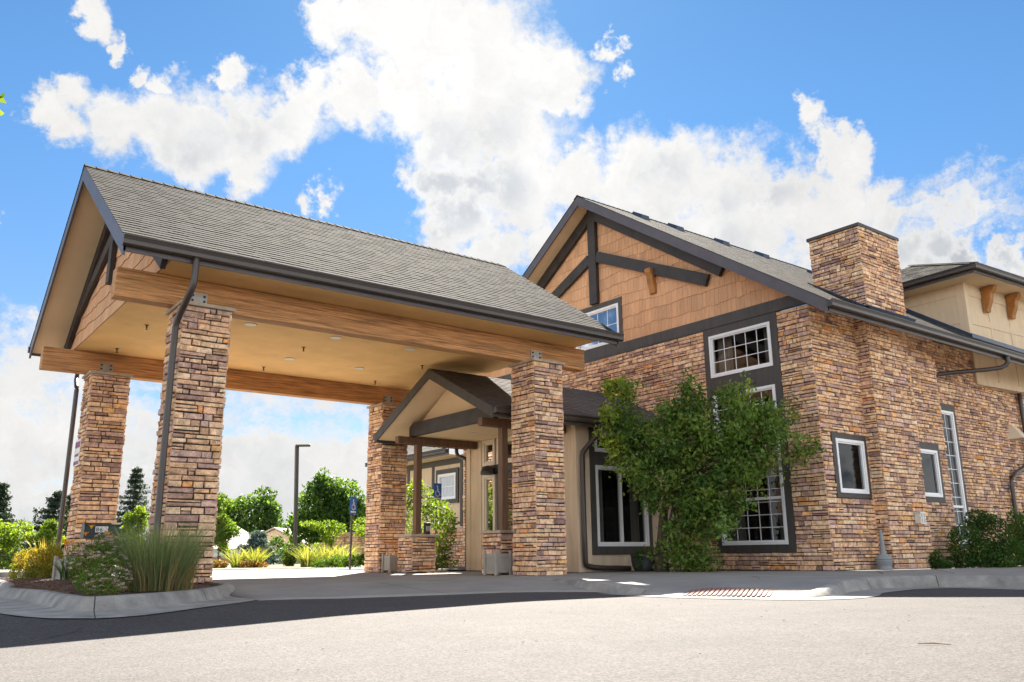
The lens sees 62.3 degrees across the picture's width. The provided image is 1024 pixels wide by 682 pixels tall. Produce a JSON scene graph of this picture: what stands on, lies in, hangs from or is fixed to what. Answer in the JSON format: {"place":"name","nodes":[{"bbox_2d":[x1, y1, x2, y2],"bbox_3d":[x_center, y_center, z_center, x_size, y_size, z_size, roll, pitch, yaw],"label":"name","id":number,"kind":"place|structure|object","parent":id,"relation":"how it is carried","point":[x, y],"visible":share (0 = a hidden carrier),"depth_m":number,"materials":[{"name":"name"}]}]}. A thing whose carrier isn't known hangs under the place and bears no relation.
{"place":"outdoors","nodes":[
{"label":"outdoors","id":0,"kind":"place"},
{"bbox_2d":[24,537,69,577],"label":"feather grass","id":1,"kind":"object","parent":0,"point":[48,552],"depth_m":16.42,"materials":[{"name":"yellow plant"}]},
{"bbox_2d":[0,563,465,571],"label":"garden bed","id":2,"kind":"object","parent":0,"point":[274,565],"visible":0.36,"depth_m":28.66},
{"bbox_2d":[0,481,29,565],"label":"spruce tree","id":3,"kind":"object","parent":2,"relation":"on","point":[5,497],"visible":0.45,"depth_m":44.72,"materials":[{"name":"green plant"}]},
{"bbox_2d":[0,519,34,567],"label":"hedge shrub","id":4,"kind":"object","parent":2,"relation":"on","point":[9,536],"visible":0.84,"depth_m":32.84,"materials":[{"name":"green plant"}]},
{"bbox_2d":[0,554,35,569],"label":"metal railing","id":5,"kind":"object","parent":2,"relation":"on","point":[10,557],"visible":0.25,"depth_m":29.86,"materials":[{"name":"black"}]},
{"bbox_2d":[17,518,65,560],"bbox_3d":[-18.235,7.968,32.774,1.720,2.183,1.779,10,-18,-36],"label":"hedge shrub","id":6,"kind":"object","parent":2,"relation":"on","point":[48,529],"visible":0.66,"depth_m":32.55,"materials":[{"name":"green plant"}]},
{"bbox_2d":[17,489,69,565],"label":"spruce tree","id":7,"kind":"object","parent":2,"relation":"on","point":[54,504],"visible":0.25,"depth_m":45.07,"materials":[{"name":"green plant"}]},
{"bbox_2d":[33,493,70,559],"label":"spruce tree","id":8,"kind":"object","parent":2,"relation":"on","point":[69,499],"visible":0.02,"depth_m":47.44,"materials":[{"name":"green plant"}]},
{"bbox_2d":[114,466,150,564],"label":"spruce tree","id":9,"kind":"object","parent":2,"relation":"on","point":[134,480],"visible":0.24,"depth_m":50.14,"materials":[{"name":"green plant"}]},
{"bbox_2d":[120,505,148,550],"bbox_3d":[-14.695,7.720,32.864,1.098,2.642,1.070,3,-14,-13],"label":"broadleaf tree","id":10,"kind":"object","parent":2,"relation":"on","point":[140,512],"visible":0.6,"depth_m":32.90,"materials":[{"name":"green plant"}]},
{"bbox_2d":[211,559,228,567],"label":"plant","id":11,"kind":"object","parent":2,"relation":"on","point":[219,563],"visible":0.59,"depth_m":29.13,"materials":[{"name":"orange plant"}]},
{"bbox_2d":[213,491,241,558],"bbox_3d":[-13.755,9.026,40.046,1.734,3.791,1.504,10,-18,-36],"label":"broadleaf tree","id":12,"kind":"object","parent":2,"relation":"on","point":[222,538],"visible":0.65,"depth_m":39.87,"materials":[{"name":"green plant"}]},
{"bbox_2d":[215,548,260,567],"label":"grass clump","id":13,"kind":"object","parent":2,"relation":"on","point":[235,561],"visible":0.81,"depth_m":29.87,"materials":[{"name":"yellow plant"}]},
{"bbox_2d":[214,557,280,562],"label":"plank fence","id":14,"kind":"object","parent":2,"relation":"on","point":[222,558],"visible":0.05,"depth_m":50.14,"materials":[{"name":"brown wood"}]},
{"bbox_2d":[228,547,275,566],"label":"grass clump","id":15,"kind":"object","parent":2,"relation":"on","point":[254,557],"visible":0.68,"depth_m":29.87,"materials":[{"name":"yellow plant"}]},
{"bbox_2d":[239,559,269,567],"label":"rust shrub","id":16,"kind":"object","parent":2,"relation":"on","point":[264,564],"visible":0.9,"depth_m":29.41,"materials":[{"name":"orange plant"}]},
{"bbox_2d":[229,530,281,564],"bbox_3d":[-11.943,9.905,39.966,2.509,2.014,2.472,10,-18,-36],"label":"spruce tree","id":17,"kind":"object","parent":2,"relation":"on","point":[257,538],"visible":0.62,"depth_m":39.88,"materials":[{"name":"green plant"}]},
{"bbox_2d":[268,535,291,563],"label":"dark shrub","id":18,"kind":"object","parent":2,"relation":"on","point":[274,541],"visible":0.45,"depth_m":45.44,"materials":[{"name":"green plant"}]},
{"bbox_2d":[281,543,297,565],"bbox_3d":[-8.661,8.370,33.023,0.610,1.008,0.721,10,-18,-36],"label":"yew","id":19,"kind":"object","parent":2,"relation":"on","point":[288,559],"visible":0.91,"depth_m":32.89,"materials":[{"name":"green plant"}]},
{"bbox_2d":[293,444,310,563],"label":"parking lamp","id":20,"kind":"object","parent":2,"relation":"on","point":[295,522],"visible":0.72,"depth_m":42.54,"materials":[{"name":"metal"}]},
{"bbox_2d":[285,543,333,566],"bbox_3d":[-7.285,7.600,30.075,2.198,0.815,2.530,-3,-14,11],"label":"grass clump","id":21,"kind":"object","parent":2,"relation":"on","point":[306,559],"visible":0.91,"depth_m":29.94,"materials":[{"name":"yellow plant"}]},
{"bbox_2d":[302,541,359,561],"bbox_3d":[-6.542,7.699,30.689,2.490,0.908,2.447,-1,-14,4],"label":"grass clump","id":22,"kind":"object","parent":2,"relation":"on","point":[325,555],"visible":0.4,"depth_m":30.43,"materials":[{"name":"yellow plant"}]},
{"bbox_2d":[299,519,365,552],"bbox_3d":[-6.862,7.923,32.935,2.920,1.975,1.866,5,-15,-21],"label":"lime shrub","id":23,"kind":"object","parent":2,"relation":"on","point":[329,527],"visible":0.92,"depth_m":32.72,"materials":[{"name":"green plant"}]},
{"bbox_2d":[310,551,364,567],"bbox_3d":[-5.660,7.237,28.012,2.106,0.592,0.950,1,-14,-5],"label":"juniper","id":24,"kind":"object","parent":2,"relation":"on","point":[331,562],"visible":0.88,"depth_m":27.83,"materials":[{"name":"green plant"}]},
{"bbox_2d":[314,544,361,561],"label":"grass clump","id":25,"kind":"object","parent":2,"relation":"on","point":[339,553],"visible":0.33,"depth_m":30.60,"materials":[{"name":"yellow plant"}]},
{"bbox_2d":[317,532,365,563],"bbox_3d":[-6.980,8.846,35.959,2.570,1.420,0.385,-1,-14,1],"label":"stone enclosure","id":26,"kind":"object","parent":2,"relation":"on","point":[355,539],"visible":0.28,"depth_m":35.88,"materials":[{"name":"brown stone"}]},
{"bbox_2d":[353,516,366,531],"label":"lime shrub","id":27,"kind":"object","parent":2,"relation":"on","point":[361,520],"visible":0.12,"depth_m":50.02,"materials":[{"name":"green plant"}]},
{"bbox_2d":[433,483,441,566],"bbox_3d":[-2.138,5.199,23.868,0.074,2.350,0.340,-12,-18,37],"label":"parking sign","id":28,"kind":"object","parent":2,"relation":"on","point":[437,487],"visible":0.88,"depth_m":24.06,"materials":[{"name":"blue metal"}]},
{"bbox_2d":[365,195,1023,571],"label":"lodge building","id":29,"kind":"structure","parent":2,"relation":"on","point":[905,386],"depth_m":20.21,"materials":[{"name":"brown stone"}]},
{"bbox_2d":[436,467,459,504],"bbox_3d":[-2.176,4.912,28.656,0.110,1.160,1.380,10,-18,-36],"label":"window","id":30,"kind":"structure","parent":29,"relation":"in","point":[449,478],"depth_m":28.54,"materials":[{"name":"white glass"}]},
{"bbox_2d":[482,439,496,466],"bbox_3d":[-0.550,2.803,21.227,0.110,0.640,0.520,10,-18,-36],"label":"window","id":31,"kind":"structure","parent":29,"relation":"in","point":[488,446],"depth_m":21.24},
{"bbox_2d":[482,474,496,554],"bbox_3d":[-0.535,4.326,20.845,0.110,2.060,0.520,10,-18,-36],"label":"window","id":32,"kind":"structure","parent":29,"relation":"in","point":[489,482],"depth_m":20.94,"materials":[{"name":"clear glass"}]},
{"bbox_2d":[496,436,511,463],"bbox_3d":[-0.072,2.645,20.618,0.110,0.640,0.900,10,-18,-36],"label":"window","id":33,"kind":"structure","parent":29,"relation":"in","point":[509,437],"depth_m":20.62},
{"bbox_2d":[497,471,513,529],"bbox_3d":[-0.054,4.277,20.177,0.056,2.300,0.950,10,-18,-36],"label":"door","id":34,"kind":"structure","parent":29,"relation":"in","point":[510,505],"depth_m":20.32,"materials":[{"name":"metal"}]},
{"bbox_2d":[588,427,644,454],"bbox_3d":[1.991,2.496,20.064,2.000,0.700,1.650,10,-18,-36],"label":"window","id":35,"kind":"structure","parent":29,"relation":"in","point":[590,429],"depth_m":19.02,"materials":[{"name":"plastic"}]},
{"bbox_2d":[575,296,663,360],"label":"window","id":36,"kind":"structure","parent":29,"relation":"in","point":[609,313],"depth_m":23.30,"materials":[{"name":"white plastic"}]},
{"bbox_2d":[589,451,653,554],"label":"window","id":37,"kind":"structure","parent":29,"relation":"in","point":[617,526],"depth_m":19.40,"materials":[{"name":"black glass"}]},
{"bbox_2d":[708,321,772,377],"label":"window","id":38,"kind":"structure","parent":29,"relation":"in","point":[747,348],"depth_m":20.13,"materials":[{"name":"white plastic"}]},
{"bbox_2d":[712,384,836,544],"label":"window","id":39,"kind":"structure","parent":29,"relation":"in","point":[767,526],"depth_m":19.16,"materials":[{"name":"white plastic"}]},
{"bbox_2d":[766,432,871,500],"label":"window","id":40,"kind":"structure","parent":29,"relation":"in","point":[850,457],"depth_m":18.35,"materials":[{"name":"white plastic"}]},
{"bbox_2d":[870,441,945,502],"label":"window","id":41,"kind":"structure","parent":29,"relation":"in","point":[931,464],"depth_m":20.22,"materials":[{"name":"white plastic"}]},
{"bbox_2d":[939,403,970,547],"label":"window","id":42,"kind":"structure","parent":29,"relation":"in","point":[953,453],"depth_m":21.76,"materials":[{"name":"white plastic"}]},
{"bbox_2d":[212,526,255,556],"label":"white house","id":43,"kind":"structure","parent":0,"point":[234,542],"depth_m":60.44,"materials":[{"name":"paint"}]},
{"bbox_2d":[30,569,596,599],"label":"concrete drive","id":44,"kind":"structure","parent":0,"point":[290,585],"depth_m":13.00,"materials":[{"name":"grey concrete"}]},
{"bbox_2d":[27,164,623,582],"bbox_3d":[-3.986,1.016,17.490,9.664,7.429,8.145,10,-18,-36],"label":"entrance canopy","id":45,"kind":"object","parent":44,"relation":"on","point":[195,304],"visible":0.91,"depth_m":16.23,"materials":[{"name":"stone"}]},
{"bbox_2d":[73,439,81,466],"bbox_3d":[-8.921,2.300,17.380,0.020,0.540,0.480,10,-18,-36],"label":"notice sign","id":46,"kind":"object","parent":45,"relation":"attached to","point":[76,455],"visible":1,"depth_m":17.34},
{"bbox_2d":[349,497,356,568],"bbox_3d":[-4.601,5.492,24.260,0.075,2.020,0.340,-6,-15,22],"label":"parking sign","id":47,"kind":"object","parent":44,"relation":"on","point":[353,503],"visible":1,"depth_m":24.32,"materials":[{"name":"blue metal"}]},
{"bbox_2d":[222,572,520,592],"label":"concrete joints","id":48,"kind":"object","parent":44,"relation":"on","point":[378,582],"visible":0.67,"depth_m":13.28,"materials":[{"name":"grey concrete"}]},
{"bbox_2d":[381,553,397,572],"bbox_3d":[-2.855,5.308,20.274,0.390,0.440,0.390,10,-18,-36],"label":"planter box","id":49,"kind":"object","parent":44,"relation":"on","point":[389,563],"visible":0.73,"depth_m":20.15,"materials":[{"name":"concrete"}]},
{"bbox_2d":[406,479,459,570],"bbox_3d":[-2.056,4.568,21.187,1.478,2.304,1.093,-2,-14,7],"label":"young tree","id":50,"kind":"object","parent":44,"relation":"on","point":[446,516],"visible":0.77,"depth_m":21.15,"materials":[{"name":"green plant"}]},
{"bbox_2d":[483,551,511,575],"bbox_3d":[-0.278,4.344,16.578,0.410,0.460,0.410,10,-18,-36],"label":"planter box","id":51,"kind":"object","parent":44,"relation":"on","point":[496,564],"visible":0.97,"depth_m":16.48,"materials":[{"name":"concrete"}]},
{"bbox_2d":[372,368,672,573],"bbox_3d":[0.403,3.203,20.370,5.730,4.498,5.198,10,-18,-36],"label":"entry porch","id":52,"kind":"object","parent":44,"relation":"on","point":[437,408],"visible":0.68,"depth_m":19.68,"materials":[{"name":"stone"}]},
{"bbox_2d":[343,567,465,569],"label":"back path","id":53,"kind":"structure","parent":0,"point":[363,568],"depth_m":24.71,"materials":[{"name":"concrete"}]},
{"bbox_2d":[28,599,983,670],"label":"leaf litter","id":54,"kind":"object","parent":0,"point":[658,605],"visible":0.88,"depth_m":6.45,"materials":[{"name":"brown plant"}]},
{"bbox_2d":[0,565,1023,681],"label":"asphalt road","id":55,"kind":"structure","parent":0,"point":[532,637],"depth_m":5.78,"materials":[{"name":"grey asphalt"}]},
{"bbox_2d":[0,92,5,115],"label":"street tree","id":56,"kind":"object","parent":55,"relation":"on","point":[2,100],"visible":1,"depth_m":6.00,"materials":[{"name":"green plant"}]},
{"bbox_2d":[0,631,73,645],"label":"tarmac seam","id":57,"kind":"object","parent":55,"relation":"on","point":[38,639],"visible":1,"depth_m":6.92,"materials":[{"name":"black asphalt"}]},
{"bbox_2d":[0,580,256,617],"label":"island kerb","id":58,"kind":"structure","parent":55,"relation":"on","point":[33,603],"depth_m":9.14,"materials":[{"name":"concrete"}]},
{"bbox_2d":[0,577,218,595],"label":"island soil","id":59,"kind":"structure","parent":58,"relation":"on","point":[80,593],"depth_m":11.52,"materials":[{"name":"brown soil"}]},
{"bbox_2d":[6,544,63,579],"bbox_3d":[-8.921,4.188,15.928,0.957,0.732,0.995,10,-18,-36],"label":"golden shrub","id":60,"kind":"object","parent":59,"relation":"on","point":[41,564],"visible":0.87,"depth_m":15.84,"materials":[{"name":"yellow plant"}]},
{"bbox_2d":[47,539,86,579],"bbox_3d":[-7.132,3.566,13.794,0.898,0.665,0.875,-12,-18,38],"label":"daylily","id":61,"kind":"object","parent":59,"relation":"on","point":[62,571],"visible":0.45,"depth_m":13.61,"materials":[{"name":"green plant"}]},
{"bbox_2d":[51,556,82,579],"bbox_3d":[-7.234,3.723,13.834,0.350,0.420,0.350,-9,-17,32],"label":"rock","id":62,"kind":"object","parent":59,"relation":"on","point":[55,574],"visible":0.3,"depth_m":13.75,"materials":[{"name":"stone"}]},
{"bbox_2d":[55,525,120,579],"bbox_3d":[-6.534,3.305,13.194,1.125,0.866,1.215,10,-18,-36],"label":"daylily","id":63,"kind":"object","parent":59,"relation":"on","point":[91,526],"visible":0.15,"depth_m":13.09,"materials":[{"name":"green plant"}]},
{"bbox_2d":[63,533,134,594],"bbox_3d":[-4.686,2.579,9.808,0.890,0.729,1.485,10,-18,-36],"label":"spirea bush","id":64,"kind":"object","parent":59,"relation":"on","point":[101,579],"visible":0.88,"depth_m":9.65,"materials":[{"name":"green plant"}]},
{"bbox_2d":[80,522,120,551],"bbox_3d":[-7.104,3.609,14.549,0.562,0.965,0.279,10,-18,-36],"label":"utility cabinet","id":65,"kind":"object","parent":59,"relation":"on","point":[85,527],"visible":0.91,"depth_m":14.51,"materials":[{"name":"grey metal"}]},
{"bbox_2d":[80,522,84,538],"bbox_3d":[-7.332,3.236,14.479,0.012,0.270,0.259,10,-18,-36],"label":"door","id":66,"kind":"structure","parent":65,"relation":"in","point":[83,525],"depth_m":14.47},
{"bbox_2d":[99,518,233,591],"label":"ornamental grass","id":67,"kind":"object","parent":59,"relation":"on","point":[159,567],"depth_m":9.90,"materials":[{"name":"green plant"}]},
{"bbox_2d":[0,568,451,576],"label":"back kerb","id":68,"kind":"structure","parent":55,"relation":"on","point":[2,574],"depth_m":25.51,"materials":[{"name":"concrete"}]},
{"bbox_2d":[497,575,1023,597],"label":"sidewalk kerb","id":69,"kind":"structure","parent":55,"relation":"on","point":[838,587],"depth_m":12.53,"materials":[{"name":"concrete"}]},
{"bbox_2d":[606,587,1023,599],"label":"ramp gutter","id":70,"kind":"object","parent":55,"relation":"on","point":[865,593],"visible":0.98,"depth_m":10.78,"materials":[{"name":"concrete"}]},
{"bbox_2d":[918,642,950,644],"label":"twig","id":71,"kind":"object","parent":55,"relation":"on","point":[933,643],"visible":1,"depth_m":4.92,"materials":[{"name":"brown wood"}]},
{"bbox_2d":[0,0,1023,549],"label":"sky","id":72,"kind":"structure","parent":0,"point":[471,128],"materials":[{"name":"blue"}]},
{"bbox_2d":[515,566,1023,596],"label":"sidewalk","id":73,"kind":"structure","parent":0,"point":[779,583],"depth_m":13.30,"materials":[{"name":"concrete"}]},
{"bbox_2d":[683,587,773,596],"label":"tactile paving","id":74,"kind":"structure","parent":73,"relation":"on","point":[731,592],"depth_m":10.77,"materials":[{"name":"concrete"}]},
{"bbox_2d":[597,564,1019,571],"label":"bed soil","id":75,"kind":"structure","parent":73,"relation":"on","point":[761,570],"depth_m":17.86,"materials":[{"name":"brown soil"}]},
{"bbox_2d":[630,548,655,571],"bbox_3d":[2.788,4.695,18.169,0.667,0.477,0.560,10,-18,-36],"label":"barrel planter","id":76,"kind":"object","parent":75,"relation":"on","point":[642,563],"visible":0.95,"depth_m":17.96,"materials":[{"name":"stone"}]},
{"bbox_2d":[592,367,826,571],"bbox_3d":[3.968,2.688,17.312,4.625,4.264,2.219,-2,-14,8],"label":"leafy tree","id":77,"kind":"object","parent":75,"relation":"on","point":[739,453],"visible":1,"depth_m":17.24,"materials":[{"name":"green plant"}]},
{"bbox_2d":[875,530,892,569],"bbox_3d":[7.705,4.340,17.606,0.344,0.802,0.340,10,-18,-36],"label":"ash receptacle","id":78,"kind":"object","parent":75,"relation":"on","point":[883,559],"visible":1,"depth_m":17.47,"materials":[{"name":"grey plastic"}]},
{"bbox_2d":[928,549,954,568],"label":"shrub","id":79,"kind":"object","parent":75,"relation":"on","point":[939,563],"visible":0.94,"depth_m":18.39,"materials":[{"name":"green plant"}]},
{"bbox_2d":[944,508,1023,567],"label":"green bush","id":80,"kind":"object","parent":75,"relation":"on","point":[996,553],"visible":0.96,"depth_m":18.95,"materials":[{"name":"green plant"}]},
{"bbox_2d":[1004,508,1023,561],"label":"green bush","id":81,"kind":"object","parent":75,"relation":"on","point":[1019,522],"visible":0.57,"depth_m":20.59,"materials":[{"name":"green plant"}]},
{"label":"ground","id":82,"kind":"structure","parent":0,"visible":0},
{"bbox_2d":[221,485,286,532],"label":"broadleaf tree","id":83,"kind":"object","parent":82,"relation":"on","point":[264,514],"visible":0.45,"depth_m":74.37,"materials":[{"name":"green plant"}]},
{"bbox_2d":[265,527,311,553],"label":"tan house","id":84,"kind":"structure","parent":82,"relation":"on","point":[274,531],"depth_m":69.94,"materials":[{"name":"paint"}]},
{"bbox_2d":[281,467,366,555],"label":"broadleaf tree","id":85,"kind":"object","parent":82,"relation":"on","point":[327,497],"visible":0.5,"depth_m":59.34,"materials":[{"name":"green plant"}]}
]}

